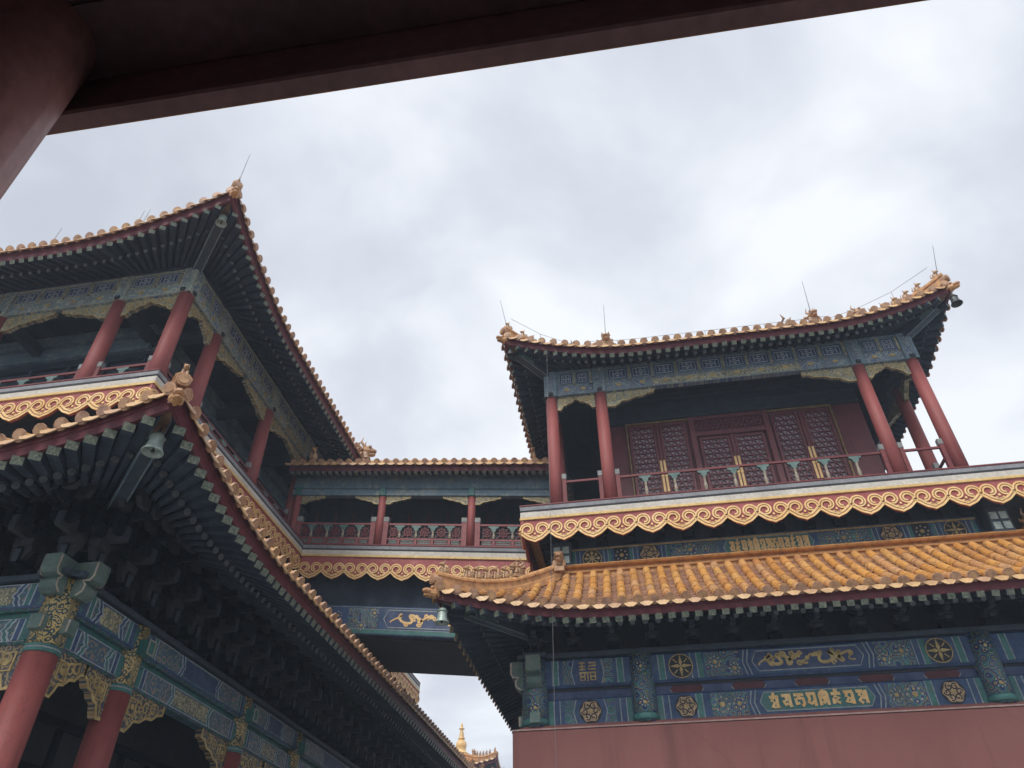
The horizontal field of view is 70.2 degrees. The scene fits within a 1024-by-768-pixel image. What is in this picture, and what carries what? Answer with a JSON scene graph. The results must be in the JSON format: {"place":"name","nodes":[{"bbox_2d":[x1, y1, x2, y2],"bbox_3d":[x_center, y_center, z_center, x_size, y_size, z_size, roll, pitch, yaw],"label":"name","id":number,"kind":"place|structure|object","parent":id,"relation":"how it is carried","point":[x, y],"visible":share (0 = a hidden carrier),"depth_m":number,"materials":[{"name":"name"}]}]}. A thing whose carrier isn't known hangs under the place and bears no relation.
{"place":"outdoors","nodes":[
{"label":"outdoors","id":0,"kind":"place"},
{"bbox_2d":[456,723,503,767],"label":"distant pavilion","id":1,"kind":"structure","parent":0,"point":[490,759],"depth_m":47.37,"materials":[{"name":"yellow tile"}]},
{"bbox_2d":[0,0,1023,767],"label":"sky","id":2,"kind":"structure","parent":0,"point":[693,184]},
{"bbox_2d":[422,249,1023,767],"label":"temple pavilion","id":3,"kind":"structure","parent":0,"point":[742,549],"depth_m":15.75,"materials":[{"name":"wood"}]},
{"bbox_2d":[285,438,549,676],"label":"covered bridge","id":4,"kind":"structure","parent":3,"relation":"attached to","point":[383,539],"depth_m":21.12,"materials":[{"name":"blue wood"}]},
{"bbox_2d":[435,602,448,625],"bbox_3d":[-1.370,4.507,14.339,0.286,0.421,0.281,-6,-40,7],"label":"wind bell","id":5,"kind":"object","parent":3,"relation":"hanging from","point":[442,618],"visible":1,"depth_m":14.26,"materials":[{"name":"grey metal"}]},
{"bbox_2d":[507,347,513,357],"bbox_3d":[-0.046,-0.927,20.446,0.204,0.335,0.201,-6,-40,7],"label":"wind bell","id":6,"kind":"object","parent":3,"relation":"hanging from","point":[510,354],"visible":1,"depth_m":20.39,"materials":[{"name":"grey metal"}]},
{"bbox_2d":[628,424,664,494],"bbox_3d":[3.730,2.550,19.882,0.760,3.480,0.070,-6,-40,7],"label":"lattice door","id":7,"kind":"structure","parent":3,"relation":"in","point":[643,440],"depth_m":20.30,"materials":[{"name":"wood"}]},
{"bbox_2d":[658,421,697,491],"bbox_3d":[4.579,2.457,19.777,0.760,3.480,0.070,-6,-40,7],"label":"lattice door","id":8,"kind":"structure","parent":3,"relation":"in","point":[675,445],"depth_m":20.21,"materials":[{"name":"wood"}]},
{"bbox_2d":[699,435,740,488],"bbox_3d":[5.655,2.582,19.451,0.835,2.860,0.070,-6,-40,7],"label":"lattice door","id":9,"kind":"structure","parent":3,"relation":"in","point":[715,452],"depth_m":19.89,"materials":[{"name":"wood"}]},
{"bbox_2d":[733,432,777,484],"bbox_3d":[6.577,2.481,19.337,0.835,2.860,0.070,-6,-40,7],"label":"lattice door","id":10,"kind":"structure","parent":3,"relation":"in","point":[751,447],"depth_m":19.77,"materials":[{"name":"wood"}]},
{"bbox_2d":[768,410,817,481],"bbox_3d":[7.623,2.123,19.401,0.750,3.480,0.070,-6,-40,7],"label":"lattice door","id":11,"kind":"structure","parent":3,"relation":"in","point":[788,432],"depth_m":19.81,"materials":[{"name":"wood"}]},
{"bbox_2d":[800,407,851,478],"bbox_3d":[8.461,2.031,19.297,0.750,3.480,0.070,-6,-40,7],"label":"lattice door","id":12,"kind":"structure","parent":3,"relation":"in","point":[821,430],"depth_m":19.73,"materials":[{"name":"wood"}]},
{"bbox_2d":[949,292,962,307],"bbox_3d":[11.460,-2.224,18.885,0.286,0.421,0.281,-6,-40,7],"label":"wind bell","id":13,"kind":"object","parent":3,"relation":"hanging from","point":[955,300],"visible":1,"depth_m":18.81,"materials":[{"name":"grey metal"}]},
{"label":"ground","id":14,"kind":"structure","parent":0,"visible":0},
{"bbox_2d":[0,155,492,767],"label":"temple hall","id":15,"kind":"structure","parent":14,"relation":"on","point":[168,609],"depth_m":15.32,"materials":[{"name":"wood"}]},
{"bbox_2d":[141,427,165,458],"bbox_3d":[-5.063,0.794,10.380,0.306,0.442,0.301,-6,-40,7],"label":"wind bell","id":16,"kind":"object","parent":15,"relation":"hanging from","point":[152,447],"visible":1,"depth_m":10.31,"materials":[{"name":"grey metal"}]},
{"bbox_2d":[215,213,226,227],"bbox_3d":[-6.924,-3.971,17.447,0.265,0.400,0.261,-6,-40,7],"label":"wind bell","id":17,"kind":"object","parent":15,"relation":"hanging from","point":[220,221],"visible":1,"depth_m":17.38,"materials":[{"name":"grey metal"}]},
{"bbox_2d":[0,0,926,199],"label":"porch","id":18,"kind":"object","parent":14,"relation":"on","point":[70,65],"visible":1,"depth_m":3.20,"materials":[{"name":"red wood"}]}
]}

